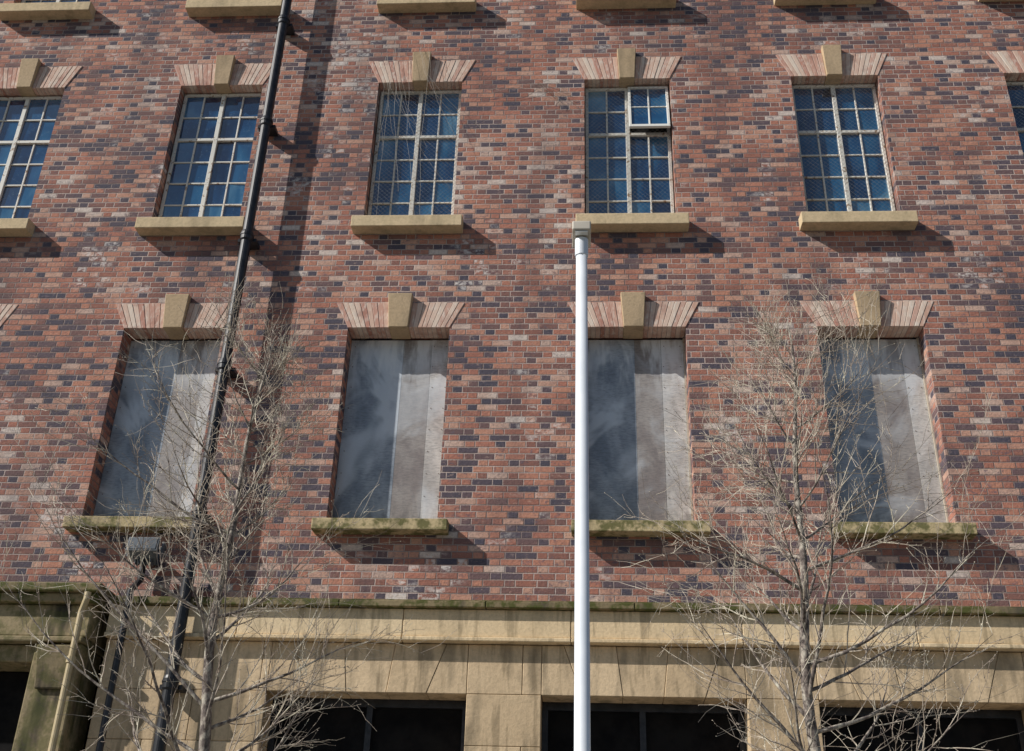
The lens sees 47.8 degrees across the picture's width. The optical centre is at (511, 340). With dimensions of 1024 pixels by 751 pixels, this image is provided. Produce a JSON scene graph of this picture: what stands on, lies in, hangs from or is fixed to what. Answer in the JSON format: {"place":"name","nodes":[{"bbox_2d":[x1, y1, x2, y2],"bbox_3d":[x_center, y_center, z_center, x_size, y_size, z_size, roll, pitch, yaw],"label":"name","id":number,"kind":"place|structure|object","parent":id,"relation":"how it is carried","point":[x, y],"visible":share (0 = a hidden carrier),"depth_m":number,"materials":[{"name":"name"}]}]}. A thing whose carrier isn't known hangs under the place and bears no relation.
{"place":"outdoors","nodes":[
{"label":"outdoors","id":0,"kind":"place"},
{"bbox_2d":[85,639,1023,750],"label":"ashlar ground floor","id":1,"kind":"structure","parent":0,"point":[503,691],"depth_m":11.40,"materials":[{"name":"stone"}]},
{"bbox_2d":[267,698,1023,750],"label":"ground window frame","id":2,"kind":"object","parent":1,"relation":"attached to","point":[642,710],"visible":0.67,"depth_m":11.50,"materials":[{"name":"black metal"}]},
{"bbox_2d":[274,706,1019,750],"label":"ground window glass","id":3,"kind":"object","parent":2,"relation":"in","point":[417,730],"visible":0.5,"depth_m":11.48,"materials":[{"name":"black glass"}]},
{"bbox_2d":[660,340,690,520],"bbox_3d":[1.837,1.021,12.971,0.254,2.370,0.012,0,-30,3],"label":"window boarding strip","id":4,"kind":"object","parent":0,"point":[672,363],"depth_m":12.98,"materials":[{"name":"grey wood"}]},
{"bbox_2d":[682,338,693,520],"bbox_3d":[1.974,1.015,12.957,0.018,2.375,0.050,0,-30,3],"label":"window timber stop","id":5,"kind":"object","parent":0,"point":[690,480],"depth_m":12.96,"materials":[{"name":"beige wood"}]},
{"bbox_2d":[899,339,945,522],"bbox_3d":[4.551,1.016,12.805,0.196,2.370,0.012,0,-30,3],"label":"window boarding strip","id":6,"kind":"object","parent":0,"point":[919,414],"depth_m":12.83,"materials":[{"name":"grey wood"}]},
{"bbox_2d":[916,338,948,522],"bbox_3d":[4.659,1.010,12.793,0.018,2.375,0.050,0,-30,3],"label":"window timber stop","id":7,"kind":"object","parent":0,"point":[932,430],"depth_m":12.79,"materials":[{"name":"beige wood"}]},
{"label":"pavement","id":8,"kind":"structure","parent":0,"visible":0},
{"bbox_2d":[48,591,90,750],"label":"rainwater pipe","id":9,"kind":"object","parent":8,"relation":"on","point":[64,691],"visible":0.91,"depth_m":11.25,"materials":[{"name":"beige metal"}]},
{"bbox_2d":[96,565,146,750],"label":"waste pipe","id":10,"kind":"object","parent":8,"relation":"on","point":[109,698],"visible":0.61,"depth_m":11.44,"materials":[{"name":"black metal"}]},
{"bbox_2d":[572,221,590,750],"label":"street lamp","id":11,"kind":"object","parent":8,"relation":"on","point":[581,237],"visible":1,"depth_m":6.55,"materials":[{"name":"grey metal"}]},
{"label":"ground","id":12,"kind":"structure","parent":0,"visible":0},
{"bbox_2d":[0,582,115,750],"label":"entrance portico","id":13,"kind":"structure","parent":12,"relation":"on","point":[28,706],"depth_m":11.67,"materials":[{"name":"stone"}]},
{"bbox_2d":[0,0,1023,610],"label":"brick wall","id":14,"kind":"structure","parent":12,"relation":"on","point":[502,268],"depth_m":13.81,"materials":[{"name":"red brick"}]},
{"bbox_2d":[0,304,17,325],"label":"flat arch","id":15,"kind":"structure","parent":14,"relation":"on","point":[6,310],"depth_m":13.93,"materials":[{"name":"brick"}]},
{"bbox_2d":[0,218,34,236],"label":"window sill","id":16,"kind":"structure","parent":14,"relation":"attached to","point":[17,227],"depth_m":14.38,"materials":[{"name":"beige stone"}]},
{"bbox_2d":[0,96,61,217],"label":"steel window frame","id":17,"kind":"object","parent":16,"relation":"attached to","point":[15,142],"visible":0.74,"depth_m":15.43,"materials":[{"name":"paint"}]},
{"bbox_2d":[0,100,60,217],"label":"window panes","id":18,"kind":"object","parent":17,"relation":"in","point":[16,174],"visible":0.79,"depth_m":15.40,"materials":[{"name":"blue glass"}]},
{"bbox_2d":[16,58,40,96],"bbox_3d":[-6.619,-3.591,15.899,0.249,0.485,0.331,0,-30,3],"label":"keystone","id":19,"kind":"object","parent":14,"relation":"attached to","point":[28,71],"visible":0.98,"depth_m":15.77,"materials":[{"name":"stone"}]},
{"bbox_2d":[0,68,80,96],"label":"lintel mortar","id":20,"kind":"object","parent":14,"relation":"attached to","point":[33,84],"visible":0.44,"depth_m":15.80,"materials":[{"name":"beige concrete"}]},
{"bbox_2d":[0,66,82,96],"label":"flat arch","id":21,"kind":"structure","parent":14,"relation":"on","point":[58,76],"depth_m":15.79,"materials":[{"name":"brick"}]},
{"bbox_2d":[0,2,95,20],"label":"window sill","id":22,"kind":"structure","parent":14,"relation":"attached to","point":[47,11],"depth_m":16.23,"materials":[{"name":"beige stone"}]},
{"bbox_2d":[21,0,77,2],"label":"steel window frame","id":23,"kind":"object","parent":22,"relation":"attached to","point":[23,1],"visible":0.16,"depth_m":16.75,"materials":[{"name":"paint"}]},
{"bbox_2d":[25,0,89,2],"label":"window panes","id":24,"kind":"object","parent":23,"relation":"in","point":[55,1],"visible":0.2,"depth_m":16.76,"materials":[{"name":"blue glass"}]},
{"bbox_2d":[62,516,191,532],"bbox_3d":[-4.070,2.029,12.530,1.440,0.164,0.495,0,-30,3],"label":"window sill","id":25,"kind":"structure","parent":14,"relation":"attached to","point":[101,525],"depth_m":12.32,"materials":[{"name":"beige stone"}]},
{"bbox_2d":[94,341,181,515],"bbox_3d":[-4.316,1.034,13.350,0.625,2.370,0.012,0,-30,3],"label":"window boarding sheet","id":26,"kind":"object","parent":25,"relation":"attached to","point":[132,414],"depth_m":13.35,"materials":[{"name":"grey wood"}]},
{"bbox_2d":[149,341,209,516],"bbox_3d":[-3.836,1.033,13.322,0.332,2.370,0.012,0,-30,3],"label":"window boarding sheet","id":27,"kind":"object","parent":25,"relation":"attached to","point":[202,350],"depth_m":13.36,"materials":[{"name":"grey wood"}]},
{"bbox_2d":[178,341,220,516],"bbox_3d":[-3.562,1.030,13.300,0.212,2.370,0.012,0,-30,3],"label":"window boarding strip","id":28,"kind":"object","parent":27,"relation":"attached to","point":[209,372],"depth_m":13.36,"materials":[{"name":"grey wood"}]},
{"bbox_2d":[126,537,166,566],"bbox_3d":[-3.816,2.231,12.095,0.380,0.280,0.401,0,-30,3],"label":"wall floodlight","id":29,"kind":"object","parent":14,"relation":"attached to","point":[154,547],"depth_m":11.97,"materials":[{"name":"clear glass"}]},
{"bbox_2d":[116,303,228,338],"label":"flat arch","id":30,"kind":"structure","parent":14,"relation":"on","point":[151,312],"depth_m":13.78,"materials":[{"name":"brick"}]},
{"bbox_2d":[121,304,227,337],"bbox_3d":[-4.002,-0.236,13.879,1.532,0.330,0.247,0,-30,3],"label":"lintel mortar","id":31,"kind":"object","parent":14,"relation":"attached to","point":[159,324],"visible":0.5,"depth_m":13.78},
{"bbox_2d":[163,294,190,339],"bbox_3d":[-4.003,-0.289,13.863,0.289,0.445,0.331,0,-30,3],"label":"keystone","id":32,"kind":"object","parent":14,"relation":"attached to","point":[174,319],"visible":0.98,"depth_m":13.74,"materials":[{"name":"stone"}]},
{"bbox_2d":[135,216,244,235],"bbox_3d":[-3.959,-1.362,14.447,1.360,0.199,0.495,0,-30,3],"label":"window sill","id":33,"kind":"structure","parent":14,"relation":"attached to","point":[172,226],"depth_m":14.23,"materials":[{"name":"beige stone"}]},
{"bbox_2d":[158,93,260,216],"bbox_3d":[-3.929,-2.373,15.128,1.096,2.230,0.046,0,-30,3],"label":"steel window frame","id":34,"kind":"object","parent":33,"relation":"attached to","point":[216,140],"visible":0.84,"depth_m":15.23,"materials":[{"name":"paint"}]},
{"bbox_2d":[162,97,260,216],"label":"window panes","id":35,"kind":"object","parent":34,"relation":"in","point":[198,173],"visible":0.83,"depth_m":15.15,"materials":[{"name":"blue glass"}]},
{"bbox_2d":[174,64,270,93],"bbox_3d":[-3.893,-3.543,15.748,1.452,0.370,0.247,0,-30,3],"label":"lintel mortar","id":36,"kind":"object","parent":14,"relation":"attached to","point":[211,79],"visible":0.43,"depth_m":15.64,"materials":[{"name":"beige concrete"}]},
{"bbox_2d":[152,0,294,750],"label":"drainpipe","id":37,"kind":"object","parent":14,"relation":"attached to","point":[247,241],"visible":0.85,"depth_m":13.21,"materials":[{"name":"black metal"}]},
{"bbox_2d":[175,63,271,93],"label":"flat arch","id":38,"kind":"structure","parent":14,"relation":"on","point":[200,75],"depth_m":15.63,"materials":[{"name":"brick"}]},
{"bbox_2d":[214,55,235,93],"bbox_3d":[-3.894,-3.596,15.732,0.249,0.485,0.331,0,-30,3],"label":"keystone","id":39,"kind":"object","parent":14,"relation":"attached to","point":[224,67],"visible":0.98,"depth_m":15.61,"materials":[{"name":"stone"}]},
{"bbox_2d":[185,0,282,16],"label":"window sill","id":40,"kind":"structure","parent":14,"relation":"attached to","point":[207,8],"depth_m":16.07,"materials":[{"name":"beige stone"}]},
{"bbox_2d":[311,518,448,534],"bbox_3d":[-1.385,2.025,12.366,1.440,0.164,0.495,0,-30,3],"label":"window sill","id":41,"kind":"structure","parent":14,"relation":"attached to","point":[410,526],"depth_m":12.15,"materials":[{"name":"beige stone"}]},
{"bbox_2d":[332,340,404,517],"bbox_3d":[-1.627,1.029,13.186,0.633,2.370,0.012,0,-30,3],"label":"window boarding sheet","id":42,"kind":"object","parent":41,"relation":"attached to","point":[368,440],"depth_m":13.18,"materials":[{"name":"grey wood"}]},
{"bbox_2d":[390,340,431,517],"bbox_3d":[-1.144,1.029,13.157,0.330,2.370,0.012,0,-30,3],"label":"window boarding sheet","id":43,"kind":"object","parent":41,"relation":"attached to","point":[409,457],"depth_m":13.15,"materials":[{"name":"grey wood"}]},
{"bbox_2d":[420,340,448,518],"bbox_3d":[-0.874,1.026,13.136,0.206,2.370,0.012,0,-30,3],"label":"window boarding strip","id":44,"kind":"object","parent":43,"relation":"attached to","point":[433,448],"depth_m":13.13,"materials":[{"name":"grey wood"}]},
{"bbox_2d":[388,293,412,338],"bbox_3d":[-1.318,-0.294,13.699,0.289,0.445,0.331,0,-30,3],"label":"keystone","id":45,"kind":"object","parent":14,"relation":"attached to","point":[399,308],"visible":0.98,"depth_m":13.58,"materials":[{"name":"stone"}]},
{"bbox_2d":[338,302,463,337],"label":"flat arch","id":46,"kind":"structure","parent":14,"relation":"on","point":[416,313],"depth_m":13.61,"materials":[{"name":"brick"}]},
{"bbox_2d":[337,303,464,337],"bbox_3d":[-1.317,-0.241,13.715,1.532,0.330,0.247,0,-30,3],"label":"lintel mortar","id":47,"kind":"object","parent":14,"relation":"attached to","point":[409,321],"visible":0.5,"depth_m":13.62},
{"bbox_2d":[350,215,463,233],"bbox_3d":[-1.274,-1.367,14.283,1.360,0.199,0.495,0,-30,3],"label":"window sill","id":48,"kind":"structure","parent":14,"relation":"attached to","point":[398,224],"depth_m":14.07,"materials":[{"name":"beige stone"}]},
{"bbox_2d":[366,85,461,214],"bbox_3d":[-1.250,-2.435,14.862,1.112,2.232,0.016,0,-30,3],"label":"bird netting","id":49,"kind":"object","parent":48,"relation":"attached to","point":[413,152],"visible":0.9,"depth_m":14.87,"materials":[{"name":"plastic"}]},
{"bbox_2d":[368,90,461,214],"bbox_3d":[-1.244,-2.378,14.964,1.096,2.230,0.046,0,-30,3],"label":"steel window frame","id":50,"kind":"object","parent":48,"relation":"attached to","point":[416,159],"visible":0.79,"depth_m":15.04,"materials":[{"name":"paint"}]},
{"bbox_2d":[371,94,458,214],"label":"window panes","id":51,"kind":"object","parent":50,"relation":"in","point":[426,152],"visible":0.8,"depth_m":14.99,"materials":[{"name":"blue glass"}]},
{"bbox_2d":[369,60,474,91],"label":"flat arch","id":52,"kind":"structure","parent":14,"relation":"on","point":[407,77],"depth_m":15.47,"materials":[{"name":"brick"}]},
{"bbox_2d":[412,52,431,90],"bbox_3d":[-1.209,-3.601,15.568,0.249,0.485,0.331,0,-30,3],"label":"keystone","id":53,"kind":"object","parent":14,"relation":"attached to","point":[420,77],"visible":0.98,"depth_m":15.44,"materials":[{"name":"stone"}]},
{"bbox_2d":[370,60,475,90],"bbox_3d":[-1.208,-3.547,15.584,1.452,0.370,0.247,0,-30,3],"label":"lintel mortar","id":54,"kind":"object","parent":14,"relation":"attached to","point":[428,78],"visible":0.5,"depth_m":15.48,"materials":[{"name":"beige concrete"}]},
{"bbox_2d":[377,0,476,12],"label":"window sill","id":55,"kind":"structure","parent":14,"relation":"attached to","point":[406,6],"depth_m":15.91,"materials":[{"name":"beige stone"}]},
{"bbox_2d":[376,41,579,231],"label":"torn netting strands","id":56,"kind":"object","parent":14,"relation":"attached to","point":[537,86],"visible":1,"depth_m":15.08,"materials":[{"name":"fabric"}]},
{"bbox_2d":[83,96,926,750],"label":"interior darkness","id":57,"kind":"object","parent":14,"relation":"attached to","point":[637,466],"depth_m":12.27,"materials":[{"name":"black"}]},
{"bbox_2d":[104,596,1023,652],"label":"stone cornice","id":58,"kind":"structure","parent":14,"relation":"attached to","point":[523,623],"depth_m":11.58,"materials":[{"name":"beige stone"}]},
{"bbox_2d":[576,0,675,9],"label":"window sill","id":59,"kind":"structure","parent":14,"relation":"attached to","point":[606,4],"depth_m":15.77,"materials":[{"name":"beige stone"}]},
{"bbox_2d":[572,56,680,92],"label":"flat arch","id":60,"kind":"structure","parent":14,"relation":"on","point":[594,65],"depth_m":15.30,"materials":[{"name":"brick"}]},
{"bbox_2d":[617,48,635,87],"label":"keystone","id":61,"kind":"object","parent":14,"relation":"attached to","point":[626,62],"visible":0.89,"depth_m":15.27,"materials":[{"name":"stone"}]},
{"bbox_2d":[572,57,680,87],"bbox_3d":[1.527,-3.552,15.417,1.452,0.370,0.247,0,-30,3],"label":"lintel mortar","id":62,"kind":"object","parent":14,"relation":"attached to","point":[618,71],"visible":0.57,"depth_m":15.30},
{"bbox_2d":[568,302,692,336],"bbox_3d":[1.418,-0.245,13.548,1.532,0.330,0.247,0,-30,3],"label":"lintel mortar","id":63,"kind":"object","parent":14,"relation":"attached to","point":[644,313],"visible":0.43,"depth_m":13.45,"materials":[{"name":"beige concrete"}]},
{"bbox_2d":[576,213,688,231],"bbox_3d":[1.461,-1.372,14.116,1.360,0.199,0.495,0,-30,3],"label":"window sill","id":64,"kind":"structure","parent":14,"relation":"attached to","point":[639,222],"depth_m":13.90,"materials":[{"name":"beige stone"}]},
{"bbox_2d":[585,88,673,212],"bbox_3d":[1.491,-2.382,14.797,1.096,2.230,0.046,0,-30,3],"label":"steel window frame","id":65,"kind":"object","parent":64,"relation":"on","point":[628,160],"visible":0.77,"depth_m":14.79,"materials":[{"name":"paint"}]},
{"bbox_2d":[588,91,670,212],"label":"window panes","id":66,"kind":"object","parent":65,"relation":"in","point":[621,174],"visible":0.86,"depth_m":14.73,"materials":[{"name":"blue glass"}]},
{"bbox_2d":[630,128,666,132],"bbox_3d":[1.786,-2.985,15.140,0.526,0.777,0.001,0,-30,3],"label":"vent opening","id":67,"kind":"object","parent":65,"relation":"attached to","point":[640,130],"visible":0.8,"depth_m":15.00,"materials":[{"name":"black"}]},
{"bbox_2d":[628,86,670,128],"bbox_3d":[1.780,-3.044,15.039,0.526,0.782,0.162,0,-30,3],"label":"open vent frame","id":68,"kind":"object","parent":65,"relation":"attached to","point":[649,125],"visible":1,"depth_m":15.01,"materials":[{"name":"white wood"}]},
{"bbox_2d":[630,89,667,123],"bbox_3d":[1.780,-3.047,15.044,0.458,0.699,0.111,0,-30,3],"label":"open vent glass","id":69,"kind":"object","parent":68,"relation":"in","point":[656,117],"visible":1,"depth_m":15.03,"materials":[{"name":"blue glass"}]},
{"bbox_2d":[585,82,674,212],"bbox_3d":[1.484,-2.440,14.695,1.111,2.232,0.016,0,-30,3],"label":"bird netting","id":70,"kind":"object","parent":64,"relation":"on","point":[626,147],"visible":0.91,"depth_m":14.68,"materials":[{"name":"plastic"}]},
{"bbox_2d":[620,292,644,338],"bbox_3d":[1.417,-0.299,13.532,0.289,0.445,0.331,0,-30,3],"label":"keystone","id":71,"kind":"object","parent":14,"relation":"attached to","point":[633,306],"visible":0.98,"depth_m":13.41,"materials":[{"name":"stone"}]},
{"bbox_2d":[568,301,698,337],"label":"flat arch","id":72,"kind":"structure","parent":14,"relation":"on","point":[610,308],"depth_m":13.44,"materials":[{"name":"brick"}]},
{"bbox_2d":[571,520,710,537],"bbox_3d":[1.350,2.020,12.199,1.440,0.164,0.495,0,-30,3],"label":"window sill","id":73,"kind":"structure","parent":14,"relation":"attached to","point":[618,528],"depth_m":11.98,"materials":[{"name":"beige stone"}]},
{"bbox_2d":[588,340,638,519],"bbox_3d":[1.097,1.024,13.019,0.610,2.370,0.012,0,-30,3],"label":"window boarding sheet","id":74,"kind":"object","parent":73,"relation":"attached to","point":[612,438],"depth_m":13.01,"materials":[{"name":"grey wood"}]},
{"bbox_2d":[634,340,666,519],"bbox_3d":[1.556,1.024,12.992,0.304,2.370,0.012,0,-30,3],"label":"window boarding sheet","id":75,"kind":"object","parent":73,"relation":"attached to","point":[649,422],"depth_m":12.99,"materials":[{"name":"grey wood"}]},
{"bbox_2d":[773,0,875,5],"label":"window sill","id":76,"kind":"structure","parent":14,"relation":"attached to","point":[806,2],"depth_m":15.64,"materials":[{"name":"beige stone"}]},
{"bbox_2d":[775,54,886,84],"bbox_3d":[4.212,-3.557,15.253,1.452,0.370,0.247,0,-30,3],"label":"lintel mortar","id":77,"kind":"object","parent":14,"relation":"attached to","point":[845,76],"visible":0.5,"depth_m":15.14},
{"bbox_2d":[776,53,886,84],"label":"flat arch","id":78,"kind":"structure","parent":14,"relation":"on","point":[847,68],"depth_m":15.14,"materials":[{"name":"brick"}]},
{"bbox_2d":[821,45,842,84],"bbox_3d":[4.210,-3.610,15.237,0.249,0.485,0.331,0,-30,3],"label":"keystone","id":79,"kind":"object","parent":14,"relation":"attached to","point":[832,57],"visible":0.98,"depth_m":15.11,"materials":[{"name":"stone"}]},
{"bbox_2d":[798,211,918,230],"bbox_3d":[4.146,-1.376,13.952,1.360,0.199,0.495,0,-30,3],"label":"window sill","id":80,"kind":"structure","parent":14,"relation":"attached to","point":[853,220],"depth_m":13.74,"materials":[{"name":"beige stone"}]},
{"bbox_2d":[792,84,895,211],"bbox_3d":[4.176,-2.387,14.633,1.096,2.230,0.046,0,-30,3],"label":"steel window frame","id":81,"kind":"object","parent":80,"relation":"attached to","point":[843,163],"visible":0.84,"depth_m":14.70,"materials":[{"name":"paint"}]},
{"bbox_2d":[794,88,891,211],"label":"window panes","id":82,"kind":"object","parent":81,"relation":"in","point":[876,160],"visible":0.81,"depth_m":14.66,"materials":[{"name":"blue glass"}]},
{"bbox_2d":[792,79,897,210],"bbox_3d":[4.170,-2.445,14.531,1.112,2.232,0.016,0,-30,3],"label":"bird netting","id":83,"kind":"object","parent":80,"relation":"attached to","point":[843,146],"visible":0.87,"depth_m":14.54,"materials":[{"name":"plastic"}]},
{"bbox_2d":[800,300,932,337],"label":"flat arch","id":84,"kind":"structure","parent":14,"relation":"on","point":[895,312],"depth_m":13.28,"materials":[{"name":"brick"}]},
{"bbox_2d":[853,291,880,337],"bbox_3d":[4.102,-0.303,13.368,0.289,0.445,0.331,0,-30,3],"label":"keystone","id":85,"kind":"object","parent":14,"relation":"attached to","point":[876,310],"visible":0.67,"depth_m":13.25,"materials":[{"name":"stone"}]},
{"bbox_2d":[801,301,933,336],"bbox_3d":[4.103,-0.250,13.384,1.532,0.330,0.247,0,-30,3],"label":"lintel mortar","id":86,"kind":"object","parent":14,"relation":"attached to","point":[884,327],"visible":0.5,"depth_m":13.28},
{"bbox_2d":[830,522,977,539],"bbox_3d":[4.035,2.015,12.035,1.440,0.164,0.495,0,-30,3],"label":"window sill","id":87,"kind":"structure","parent":14,"relation":"attached to","point":[925,530],"depth_m":11.82,"materials":[{"name":"beige stone"}]},
{"bbox_2d":[818,340,891,521],"bbox_3d":[3.780,1.020,12.855,0.606,2.370,0.012,0,-30,3],"label":"window boarding sheet","id":88,"kind":"object","parent":87,"relation":"attached to","point":[868,438],"depth_m":12.81,"materials":[{"name":"grey wood"}]},
{"bbox_2d":[867,340,926,521],"bbox_3d":[4.267,1.019,12.827,0.367,2.370,0.012,0,-30,3],"label":"window boarding sheet","id":89,"kind":"object","parent":87,"relation":"attached to","point":[900,428],"depth_m":12.83,"materials":[{"name":"grey wood"}]},
{"bbox_2d":[978,0,1023,1],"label":"window sill","id":90,"kind":"structure","parent":14,"relation":"attached to","point":[997,0],"depth_m":15.53,"materials":[{"name":"beige stone"}]},
{"bbox_2d":[986,51,1023,81],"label":"flat arch","id":91,"kind":"structure","parent":14,"relation":"on","point":[1006,59],"depth_m":15.01,"materials":[{"name":"brick"}]},
{"bbox_2d":[986,51,1023,80],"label":"lintel mortar","id":92,"kind":"object","parent":14,"relation":"attached to","point":[1006,65],"visible":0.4,"depth_m":15.01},
{"bbox_3d":[6.861,-1.381,13.786,1.360,0.199,0.495,0,-30,3],"label":"window","id":93,"kind":"object","parent":14,"relation":"attached to","visible":0},
{"bbox_2d":[1006,82,1023,153],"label":"steel window frame","id":94,"kind":"object","parent":93,"relation":"attached to","point":[1013,84],"visible":0.12,"depth_m":15.00,"materials":[{"name":"paint"}]},
{"bbox_2d":[1007,85,1023,154],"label":"window panes","id":95,"kind":"object","parent":94,"relation":"in","point":[1017,100],"visible":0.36,"depth_m":14.87,"materials":[{"name":"blue glass"}]},
{"bbox_2d":[1007,79,1023,155],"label":"bird netting","id":96,"kind":"object","parent":93,"relation":"attached to","point":[1017,104],"visible":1,"depth_m":14.73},
{"label":"tree pit soil","id":97,"kind":"structure","parent":0,"visible":0},
{"bbox_2d":[0,252,455,750],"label":"bare tree","id":98,"kind":"object","parent":97,"relation":"on","point":[207,700],"visible":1,"depth_m":8.37,"materials":[{"name":"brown plant"}]},
{"bbox_2d":[604,255,1023,750],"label":"bare tree","id":99,"kind":"object","parent":97,"relation":"on","point":[805,674],"visible":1,"depth_m":8.23,"materials":[{"name":"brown plant"}]}
]}

